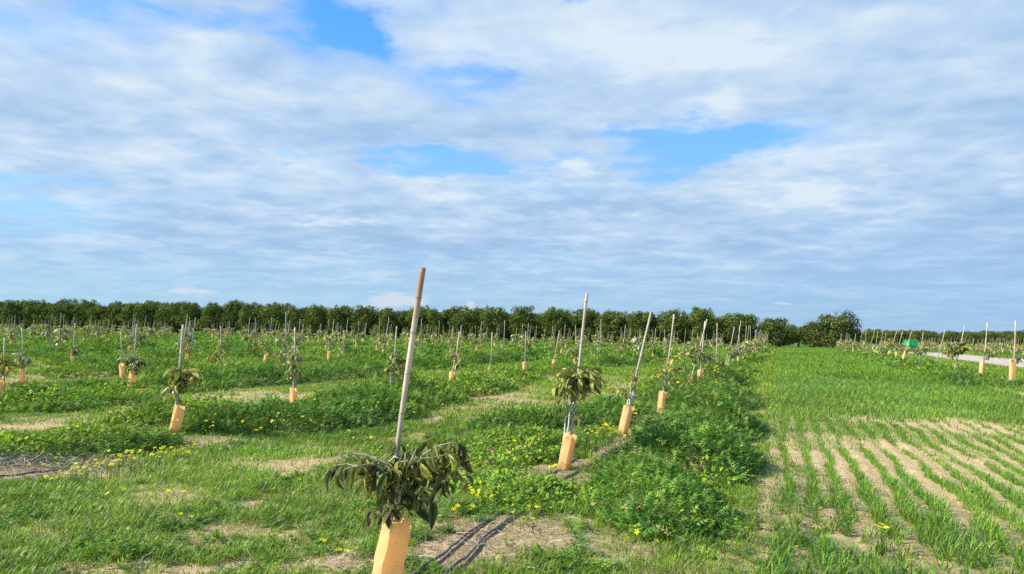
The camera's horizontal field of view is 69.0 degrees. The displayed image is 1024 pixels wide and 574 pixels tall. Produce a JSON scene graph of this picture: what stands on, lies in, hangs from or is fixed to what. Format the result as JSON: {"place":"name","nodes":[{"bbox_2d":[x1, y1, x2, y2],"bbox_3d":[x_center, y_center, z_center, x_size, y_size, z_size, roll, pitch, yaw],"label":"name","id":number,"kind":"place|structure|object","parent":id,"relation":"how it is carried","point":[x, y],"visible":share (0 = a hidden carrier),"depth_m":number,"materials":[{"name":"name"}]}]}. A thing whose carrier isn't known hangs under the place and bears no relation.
{"place":"outdoors","nodes":[
{"label":"outdoors","id":0,"kind":"place"},
{"bbox_2d":[0,327,1023,573],"bbox_3d":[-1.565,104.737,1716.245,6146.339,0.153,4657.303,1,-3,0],"label":"ground","id":1,"kind":"structure","parent":0,"point":[818,457],"depth_m":7.49,"materials":[{"name":"soil"}]},
{"bbox_2d":[0,352,19,379],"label":"avocado sapling","id":2,"kind":"object","parent":1,"relation":"on","point":[5,368],"visible":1,"depth_m":13.67,"materials":[{"name":"green plant"}]},
{"bbox_2d":[4,325,18,340],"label":"avocado sapling","id":3,"kind":"object","parent":1,"relation":"on","point":[9,335],"visible":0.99,"depth_m":45.01,"materials":[{"name":"green plant"}]},
{"bbox_2d":[0,298,30,326],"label":"avocado tree","id":4,"kind":"object","parent":1,"relation":"on","point":[9,309],"visible":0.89,"depth_m":171.94,"materials":[{"name":"green plant"}]},
{"bbox_2d":[12,346,31,369],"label":"avocado sapling","id":5,"kind":"object","parent":1,"relation":"on","point":[20,359],"visible":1,"depth_m":19.12,"materials":[{"name":"green plant"}]},
{"bbox_2d":[18,299,47,326],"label":"avocado tree","id":6,"kind":"object","parent":1,"relation":"on","point":[30,310],"visible":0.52,"depth_m":170.61,"materials":[{"name":"green plant"}]},
{"bbox_2d":[0,466,69,476],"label":"drip pipe","id":7,"kind":"object","parent":1,"relation":"on","point":[28,473],"visible":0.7,"depth_m":7.65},
{"bbox_2d":[31,302,60,327],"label":"avocado tree","id":8,"kind":"object","parent":1,"relation":"on","point":[42,308],"visible":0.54,"depth_m":168.74,"materials":[{"name":"green plant"}]},
{"bbox_2d":[38,324,54,338],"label":"avocado sapling","id":9,"kind":"object","parent":1,"relation":"on","point":[48,333],"visible":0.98,"depth_m":53.76,"materials":[{"name":"green plant"}]},
{"bbox_2d":[53,327,71,341],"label":"avocado sapling","id":10,"kind":"object","parent":1,"relation":"on","point":[63,330],"visible":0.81,"depth_m":41.72,"materials":[{"name":"green plant"}]},
{"bbox_2d":[47,302,78,327],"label":"avocado tree","id":11,"kind":"object","parent":1,"relation":"on","point":[60,311],"visible":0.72,"depth_m":166.61,"materials":[{"name":"green plant"}]},
{"bbox_2d":[67,339,82,357],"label":"avocado sapling","id":12,"kind":"object","parent":1,"relation":"on","point":[74,349],"visible":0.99,"depth_m":26.86,"materials":[{"name":"green plant"}]},
{"bbox_2d":[76,323,91,339],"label":"avocado sapling","id":13,"kind":"object","parent":1,"relation":"on","point":[86,328],"visible":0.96,"depth_m":50.02,"materials":[{"name":"green plant"}]},
{"bbox_2d":[70,302,99,327],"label":"avocado tree","id":14,"kind":"object","parent":1,"relation":"on","point":[81,310],"visible":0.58,"depth_m":166.38,"materials":[{"name":"green plant"}]},
{"bbox_2d":[89,325,104,337],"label":"avocado sapling","id":15,"kind":"object","parent":1,"relation":"on","point":[97,333],"visible":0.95,"depth_m":57.68,"materials":[{"name":"green plant"}]},
{"bbox_2d":[84,305,117,330],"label":"avocado tree","id":16,"kind":"object","parent":1,"relation":"on","point":[98,311],"visible":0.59,"depth_m":163.71,"materials":[{"name":"green plant"}]},
{"bbox_2d":[99,300,129,330],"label":"avocado tree","id":17,"kind":"object","parent":1,"relation":"on","point":[116,309],"visible":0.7,"depth_m":162.63,"materials":[{"name":"green plant"}]},
{"bbox_2d":[116,302,147,330],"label":"avocado tree","id":18,"kind":"object","parent":1,"relation":"on","point":[129,310],"visible":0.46,"depth_m":160.94,"materials":[{"name":"green plant"}]},
{"bbox_2d":[122,346,145,374],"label":"avocado sapling","id":19,"kind":"object","parent":1,"relation":"on","point":[135,364],"visible":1,"depth_m":17.21,"materials":[{"name":"green plant"}]},
{"bbox_2d":[133,300,161,327],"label":"avocado tree","id":20,"kind":"object","parent":1,"relation":"on","point":[147,310],"visible":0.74,"depth_m":158.88,"materials":[{"name":"green plant"}]},
{"bbox_2d":[152,303,185,331],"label":"avocado tree","id":21,"kind":"object","parent":1,"relation":"on","point":[169,319],"visible":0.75,"depth_m":156.51,"materials":[{"name":"green plant"}]},
{"bbox_2d":[169,404,184,432],"bbox_3d":[-4.789,1.890,10.653,0.175,0.427,0.167,12,-3,6],"label":"tree guard","id":22,"kind":"object","parent":1,"relation":"on","point":[178,411],"visible":0.86,"depth_m":10.61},
{"bbox_2d":[176,324,183,404],"bbox_3d":[-4.783,1.340,10.707,0.056,1.602,0.044,2,-3,0],"label":"bamboo stake","id":23,"kind":"object","parent":1,"relation":"on","point":[181,348],"visible":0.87,"depth_m":10.72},
{"bbox_2d":[160,356,200,406],"bbox_3d":[-4.740,1.539,10.674,0.570,1.101,0.588,2,-4,-11],"label":"avocado sapling","id":24,"kind":"object","parent":1,"relation":"on","point":[175,375],"visible":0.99,"depth_m":10.61,"materials":[{"name":"green plant"}]},
{"bbox_2d":[175,341,193,357],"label":"avocado sapling","id":25,"kind":"object","parent":1,"relation":"on","point":[187,351],"visible":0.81,"depth_m":26.93,"materials":[{"name":"green plant"}]},
{"bbox_2d":[178,329,197,346],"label":"avocado sapling","id":26,"kind":"object","parent":1,"relation":"on","point":[189,333],"visible":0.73,"depth_m":42.67,"materials":[{"name":"green plant"}]},
{"bbox_2d":[173,301,210,330],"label":"avocado tree","id":27,"kind":"object","parent":1,"relation":"on","point":[192,311],"visible":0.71,"depth_m":154.96,"materials":[{"name":"green plant"}]},
{"bbox_2d":[195,301,225,331],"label":"avocado tree","id":28,"kind":"object","parent":1,"relation":"on","point":[209,314],"visible":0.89,"depth_m":152.91,"materials":[{"name":"green plant"}]},
{"bbox_2d":[205,341,231,367],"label":"avocado sapling","id":29,"kind":"object","parent":1,"relation":"on","point":[212,360],"visible":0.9,"depth_m":23.34,"materials":[{"name":"green plant"}]},
{"bbox_2d":[216,301,245,333],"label":"avocado tree","id":30,"kind":"object","parent":1,"relation":"on","point":[229,310],"visible":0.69,"depth_m":152.03,"materials":[{"name":"green plant"}]},
{"bbox_2d":[236,302,263,331],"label":"avocado tree","id":31,"kind":"object","parent":1,"relation":"on","point":[245,314],"visible":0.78,"depth_m":149.60,"materials":[{"name":"green plant"}]},
{"bbox_2d":[253,305,288,333],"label":"avocado tree","id":32,"kind":"object","parent":1,"relation":"on","point":[267,314],"visible":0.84,"depth_m":147.85,"materials":[{"name":"green plant"}]},
{"bbox_2d":[270,335,296,363],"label":"avocado sapling","id":33,"kind":"object","parent":1,"relation":"on","point":[277,353],"visible":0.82,"depth_m":22.47,"materials":[{"name":"green plant"}]},
{"bbox_2d":[290,387,297,401],"bbox_3d":[-4.381,2.222,14.936,0.138,0.429,0.123,4,-5,-44],"label":"tree guard","id":34,"kind":"object","parent":1,"relation":"on","point":[293,391],"visible":0.61,"depth_m":14.90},
{"bbox_2d":[282,345,307,387],"bbox_3d":[-4.413,1.799,14.975,0.473,1.247,0.530,-2,-5,41],"label":"avocado sapling","id":35,"kind":"object","parent":1,"relation":"on","point":[298,373],"visible":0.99,"depth_m":14.93,"materials":[{"name":"green plant"}]},
{"bbox_2d":[294,327,295,387],"bbox_3d":[-4.365,1.643,14.990,0.056,1.658,0.044,-2,-3,0],"label":"bamboo stake","id":36,"kind":"object","parent":1,"relation":"on","point":[295,354],"visible":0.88,"depth_m":15.00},
{"bbox_2d":[279,307,313,334],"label":"avocado tree","id":37,"kind":"object","parent":1,"relation":"on","point":[293,316],"visible":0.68,"depth_m":145.96,"materials":[{"name":"green plant"}]},
{"bbox_2d":[299,304,330,334],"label":"avocado tree","id":38,"kind":"object","parent":1,"relation":"on","point":[316,313],"visible":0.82,"depth_m":144.19,"materials":[{"name":"green plant"}]},
{"bbox_2d":[321,334,338,351],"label":"avocado sapling","id":39,"kind":"object","parent":1,"relation":"on","point":[331,337],"visible":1,"depth_m":34.90,"materials":[{"name":"green plant"}]},
{"bbox_2d":[325,304,357,334],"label":"avocado tree","id":40,"kind":"object","parent":1,"relation":"on","point":[338,313],"visible":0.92,"depth_m":142.63,"materials":[{"name":"green plant"}]},
{"bbox_2d":[348,304,378,334],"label":"avocado tree","id":41,"kind":"object","parent":1,"relation":"on","point":[364,315],"visible":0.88,"depth_m":140.80,"materials":[{"name":"green plant"}]},
{"bbox_2d":[369,307,403,335],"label":"avocado tree","id":42,"kind":"object","parent":1,"relation":"on","point":[384,316],"visible":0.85,"depth_m":139.57,"materials":[{"name":"green plant"}]},
{"bbox_2d":[372,512,411,573],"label":"tree guard","id":43,"kind":"object","parent":1,"relation":"on","point":[391,550],"visible":0.94,"depth_m":4.29,"materials":[{"name":"cardboard"}]},
{"bbox_2d":[381,350,406,382],"bbox_3d":[-2.658,1.988,17.072,0.706,1.102,0.564,1,-3,0],"label":"avocado sapling","id":44,"kind":"object","parent":1,"relation":"on","point":[397,359],"visible":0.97,"depth_m":17.06,"materials":[{"name":"green plant"}]},
{"bbox_2d":[325,438,478,529],"bbox_3d":[-0.656,1.346,4.338,0.904,0.928,0.500,1,-3,0],"label":"avocado sapling","id":45,"kind":"object","parent":1,"relation":"on","point":[423,470],"visible":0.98,"depth_m":4.30,"materials":[{"name":"green plant"}]},
{"bbox_2d":[390,309,419,336],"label":"avocado tree","id":46,"kind":"object","parent":1,"relation":"on","point":[403,318],"visible":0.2,"depth_m":143.64,"materials":[{"name":"green plant"}]},
{"bbox_2d":[388,267,425,505],"bbox_3d":[-0.688,0.871,4.498,0.086,2.007,0.059,7,-5,0],"label":"bamboo stake","id":47,"kind":"object","parent":1,"relation":"on","point":[418,297],"visible":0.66,"depth_m":4.52,"materials":[{"name":"brown plant"}]},
{"bbox_2d":[401,305,436,333],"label":"avocado tree","id":48,"kind":"object","parent":1,"relation":"on","point":[423,311],"visible":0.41,"depth_m":137.60,"materials":[{"name":"green plant"}]},
{"bbox_2d":[420,308,454,337],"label":"avocado tree","id":49,"kind":"object","parent":1,"relation":"on","point":[434,319],"visible":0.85,"depth_m":135.13,"materials":[{"name":"green plant"}]},
{"bbox_2d":[0,364,888,556],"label":"yellow flowers","id":50,"kind":"object","parent":1,"relation":"on","point":[370,437],"visible":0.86,"depth_m":8.15,"materials":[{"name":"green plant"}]},
{"bbox_2d":[446,351,466,371],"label":"avocado sapling","id":51,"kind":"object","parent":1,"relation":"on","point":[457,363],"visible":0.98,"depth_m":19.14,"materials":[{"name":"green plant"}]},
{"bbox_2d":[454,334,468,352],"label":"avocado sapling","id":52,"kind":"object","parent":1,"relation":"on","point":[460,343],"visible":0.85,"depth_m":34.79,"materials":[{"name":"green plant"}]},
{"bbox_2d":[447,312,476,337],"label":"avocado tree","id":53,"kind":"object","parent":1,"relation":"on","point":[458,323],"visible":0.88,"depth_m":132.71,"materials":[{"name":"green plant"}]},
{"bbox_2d":[466,307,489,338],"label":"avocado tree","id":54,"kind":"object","parent":1,"relation":"on","point":[479,311],"visible":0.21,"depth_m":140.96,"materials":[{"name":"green plant"}]},
{"bbox_2d":[476,306,509,339],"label":"avocado tree","id":55,"kind":"object","parent":1,"relation":"on","point":[493,324],"visible":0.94,"depth_m":131.79,"materials":[{"name":"green plant"}]},
{"bbox_2d":[485,311,512,338],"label":"avocado tree","id":56,"kind":"object","parent":1,"relation":"on","point":[507,334],"visible":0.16,"depth_m":138.46,"materials":[{"name":"green plant"}]},
{"bbox_2d":[0,399,1011,573],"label":"dry stalks","id":57,"kind":"object","parent":1,"relation":"on","point":[21,458],"visible":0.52,"depth_m":7.78,"materials":[{"name":"plant"}]},
{"bbox_2d":[1,327,1019,350],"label":"distant tree guards","id":58,"kind":"object","parent":1,"relation":"on","point":[880,343],"visible":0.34,"depth_m":138.08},
{"bbox_2d":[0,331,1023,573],"bbox_3d":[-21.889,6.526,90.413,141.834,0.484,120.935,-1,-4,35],"label":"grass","id":59,"kind":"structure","parent":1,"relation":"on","point":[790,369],"depth_m":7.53,"materials":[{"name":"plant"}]},
{"bbox_2d":[0,328,1023,573],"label":"weeds","id":60,"kind":"object","parent":1,"relation":"on","point":[650,468],"visible":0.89,"depth_m":11.43,"materials":[{"name":"green plant"}]},
{"bbox_2d":[0,323,1023,351],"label":"distant saplings","id":61,"kind":"object","parent":1,"relation":"on","point":[228,329],"visible":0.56,"depth_m":131.28,"materials":[{"name":"green plant"}]},
{"bbox_2d":[2,318,1023,346],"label":"distant stakes","id":62,"kind":"object","parent":1,"relation":"on","point":[404,329],"visible":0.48,"depth_m":134.52,"materials":[{"name":"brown wood"}]},
{"bbox_2d":[506,304,541,339],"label":"avocado tree","id":63,"kind":"object","parent":1,"relation":"on","point":[520,318],"visible":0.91,"depth_m":130.18,"materials":[{"name":"green plant"}]},
{"bbox_2d":[412,412,647,573],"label":"drip pipe","id":64,"kind":"object","parent":1,"relation":"on","point":[452,545],"visible":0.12,"depth_m":5.51,"materials":[{"name":"plastic"}]},
{"bbox_2d":[511,313,548,339],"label":"avocado tree","id":65,"kind":"object","parent":1,"relation":"on","point":[540,335],"visible":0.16,"depth_m":136.89,"materials":[{"name":"green plant"}]},
{"bbox_2d":[536,307,573,340],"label":"avocado tree","id":66,"kind":"object","parent":1,"relation":"on","point":[558,319],"visible":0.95,"depth_m":128.06,"materials":[{"name":"green plant"}]},
{"bbox_2d":[549,308,576,339],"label":"avocado tree","id":67,"kind":"object","parent":1,"relation":"on","point":[566,313],"visible":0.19,"depth_m":133.83,"materials":[{"name":"green plant"}]},
{"bbox_2d":[557,431,576,470],"bbox_3d":[0.628,1.864,8.459,0.160,0.464,0.159,12,-3,-9],"label":"tree guard","id":68,"kind":"object","parent":1,"relation":"on","point":[567,450],"visible":0.95,"depth_m":8.43,"materials":[{"name":"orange cardboard"}]},
{"bbox_2d":[566,345,582,361],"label":"avocado sapling","id":69,"kind":"object","parent":1,"relation":"on","point":[573,351],"visible":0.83,"depth_m":31.84,"materials":[{"name":"green plant"}]},
{"bbox_2d":[551,366,605,432],"bbox_3d":[0.744,1.493,8.487,0.617,1.178,0.546,1,-3,0],"label":"avocado sapling","id":70,"kind":"object","parent":1,"relation":"on","point":[569,386],"visible":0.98,"depth_m":8.41,"materials":[{"name":"green plant"}]},
{"bbox_2d":[570,293,587,434],"bbox_3d":[0.740,1.100,8.530,0.058,2.072,0.045,7,-3,0],"label":"bamboo stake","id":71,"kind":"object","parent":1,"relation":"on","point":[580,350],"visible":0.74,"depth_m":8.54,"materials":[{"name":"wood"}]},
{"bbox_2d":[563,307,598,340],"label":"avocado tree","id":72,"kind":"object","parent":1,"relation":"on","point":[591,318],"visible":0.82,"depth_m":127.15,"materials":[{"name":"green plant"}]},
{"bbox_2d":[443,379,722,573],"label":"drip pipe","id":73,"kind":"object","parent":1,"relation":"on","point":[465,557],"visible":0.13,"depth_m":5.62,"materials":[{"name":"plastic"}]},
{"bbox_2d":[590,312,628,341],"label":"avocado tree","id":74,"kind":"object","parent":1,"relation":"on","point":[613,322],"visible":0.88,"depth_m":125.26,"materials":[{"name":"green plant"}]},
{"bbox_2d":[607,309,632,341],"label":"avocado tree","id":75,"kind":"object","parent":1,"relation":"on","point":[623,315],"visible":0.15,"depth_m":131.08,"materials":[{"name":"green plant"}]},
{"bbox_2d":[615,336,628,354],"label":"avocado sapling","id":76,"kind":"object","parent":1,"relation":"on","point":[621,344],"visible":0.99,"depth_m":39.93,"materials":[{"name":"green plant"}]},
{"bbox_2d":[618,405,634,436],"bbox_3d":[1.759,2.066,11.504,0.174,0.516,0.141,13,-3,1],"label":"tree guard","id":77,"kind":"object","parent":1,"relation":"on","point":[627,411],"visible":0.89,"depth_m":11.47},
{"bbox_2d":[609,368,644,405],"bbox_3d":[1.763,1.770,11.468,0.596,1.071,0.364,1,-3,0],"label":"avocado sapling","id":78,"kind":"object","parent":1,"relation":"on","point":[633,389],"visible":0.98,"depth_m":11.52,"materials":[{"name":"green plant"}]},
{"bbox_2d":[630,336,644,351],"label":"avocado sapling","id":79,"kind":"object","parent":1,"relation":"on","point":[637,346],"visible":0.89,"depth_m":44.45,"materials":[{"name":"green plant"}]},
{"bbox_2d":[621,310,660,341],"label":"avocado tree","id":80,"kind":"object","parent":1,"relation":"on","point":[636,323],"visible":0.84,"depth_m":122.33,"materials":[{"name":"green plant"}]},
{"bbox_2d":[630,312,651,398],"bbox_3d":[1.938,1.372,11.566,0.058,2.026,0.046,13,-3,1],"label":"bamboo stake","id":81,"kind":"object","parent":1,"relation":"on","point":[643,344],"visible":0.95,"depth_m":11.58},
{"bbox_2d":[657,390,667,414],"bbox_3d":[2.915,2.272,14.509,0.183,0.498,0.149,8,-3,-4],"label":"tree guard","id":82,"kind":"object","parent":1,"relation":"on","point":[662,395],"visible":0.73,"depth_m":14.48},
{"bbox_2d":[646,344,686,390],"bbox_3d":[3.042,1.783,14.619,0.788,1.460,0.488,0,-4,18],"label":"avocado sapling","id":83,"kind":"object","parent":1,"relation":"on","point":[676,370],"visible":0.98,"depth_m":14.56,"materials":[{"name":"green plant"}]},
{"bbox_2d":[664,314,674,391],"bbox_3d":[3.041,1.544,14.574,0.055,2.042,0.044,8,-3,0],"label":"bamboo stake","id":84,"kind":"object","parent":1,"relation":"on","point":[669,349],"visible":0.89,"depth_m":14.59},
{"bbox_2d":[653,308,689,343],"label":"avocado tree","id":85,"kind":"object","parent":1,"relation":"on","point":[666,323],"visible":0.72,"depth_m":121.41,"materials":[{"name":"green plant"}]},
{"bbox_2d":[679,345,706,373],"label":"avocado sapling","id":86,"kind":"object","parent":1,"relation":"on","point":[692,354],"visible":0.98,"depth_m":17.89,"materials":[{"name":"green plant"}]},
{"bbox_2d":[674,305,722,341],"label":"avocado tree","id":87,"kind":"object","parent":1,"relation":"on","point":[695,325],"visible":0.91,"depth_m":119.33,"materials":[{"name":"green plant"}]},
{"bbox_2d":[697,346,721,369],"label":"avocado sapling","id":88,"kind":"object","parent":1,"relation":"on","point":[707,359],"visible":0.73,"depth_m":20.00,"materials":[{"name":"green plant"}]},
{"bbox_2d":[714,312,756,345],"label":"avocado tree","id":89,"kind":"object","parent":1,"relation":"on","point":[736,319],"visible":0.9,"depth_m":117.94,"materials":[{"name":"green plant"}]},
{"bbox_2d":[728,313,759,342],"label":"avocado tree","id":90,"kind":"object","parent":1,"relation":"on","point":[750,318],"visible":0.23,"depth_m":122.92,"materials":[{"name":"green plant"}]},
{"bbox_2d":[751,317,799,346],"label":"avocado tree","id":91,"kind":"object","parent":1,"relation":"on","point":[770,326],"visible":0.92,"depth_m":115.33,"materials":[{"name":"green plant"}]},
{"bbox_2d":[797,321,830,347],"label":"avocado tree","id":92,"kind":"object","parent":1,"relation":"on","point":[805,330],"visible":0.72,"depth_m":114.84,"materials":[{"name":"green plant"}]},
{"bbox_2d":[806,313,859,347],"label":"avocado tree","id":93,"kind":"object","parent":1,"relation":"on","point":[837,326],"visible":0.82,"depth_m":112.96,"materials":[{"name":"green plant"}]},
{"bbox_2d":[833,310,865,340],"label":"avocado tree","id":94,"kind":"object","parent":1,"relation":"on","point":[852,317],"visible":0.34,"depth_m":116.40,"materials":[{"name":"green plant"}]},
{"bbox_2d":[862,329,886,343],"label":"avocado tree","id":95,"kind":"object","parent":1,"relation":"on","point":[875,337],"visible":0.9,"depth_m":234.10,"materials":[{"name":"green plant"}]},
{"bbox_2d":[883,330,910,343],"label":"avocado tree","id":96,"kind":"object","parent":1,"relation":"on","point":[891,334],"visible":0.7,"depth_m":233.40,"materials":[{"name":"green plant"}]},
{"bbox_2d":[904,340,918,353],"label":"farm trailer","id":97,"kind":"object","parent":1,"relation":"on","point":[911,343],"visible":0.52,"depth_m":85.53,"materials":[{"name":"green paint"}]},
{"bbox_2d":[912,344,929,356],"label":"avocado sapling","id":98,"kind":"object","parent":1,"relation":"on","point":[923,350],"visible":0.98,"depth_m":43.31,"materials":[{"name":"green plant"}]},
{"bbox_2d":[910,330,934,343],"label":"avocado tree","id":99,"kind":"object","parent":1,"relation":"on","point":[918,335],"visible":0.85,"depth_m":231.01,"materials":[{"name":"green plant"}]},
{"bbox_2d":[934,332,958,343],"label":"avocado tree","id":100,"kind":"object","parent":1,"relation":"on","point":[949,336],"visible":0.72,"depth_m":228.07,"materials":[{"name":"green plant"}]},
{"bbox_2d":[938,339,970,367],"bbox_3d":[20.560,3.236,34.630,1.376,1.616,1.101,-1,-4,32],"label":"avocado sapling","id":101,"kind":"object","parent":1,"relation":"on","point":[958,350],"visible":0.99,"depth_m":34.52,"materials":[{"name":"green plant"}]},
{"bbox_2d":[956,331,980,344],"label":"avocado tree","id":102,"kind":"object","parent":1,"relation":"on","point":[970,336],"visible":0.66,"depth_m":226.41,"materials":[{"name":"green plant"}]},
{"bbox_2d":[977,330,1000,344],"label":"avocado tree","id":103,"kind":"object","parent":1,"relation":"on","point":[993,336],"visible":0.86,"depth_m":224.94,"materials":[{"name":"green plant"}]},
{"bbox_2d":[996,331,1011,345],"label":"avocado tree","id":104,"kind":"object","parent":1,"relation":"on","point":[1004,334],"visible":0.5,"depth_m":230.67,"materials":[{"name":"green plant"}]},
{"bbox_2d":[1009,359,1015,380],"bbox_3d":[17.203,2.953,25.620,0.186,0.977,0.165,1,-3,-2],"label":"tree guard","id":105,"kind":"object","parent":1,"relation":"on","point":[1012,369],"visible":0.76,"depth_m":25.58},
{"bbox_2d":[1003,334,1023,344],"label":"avocado tree","id":106,"kind":"object","parent":1,"relation":"on","point":[1010,338],"visible":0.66,"depth_m":222.83,"materials":[{"name":"green plant"}]},
{"bbox_2d":[0,0,1023,337],"label":"sky","id":107,"kind":"structure","parent":0,"point":[798,161],"materials":[{"name":"white"}]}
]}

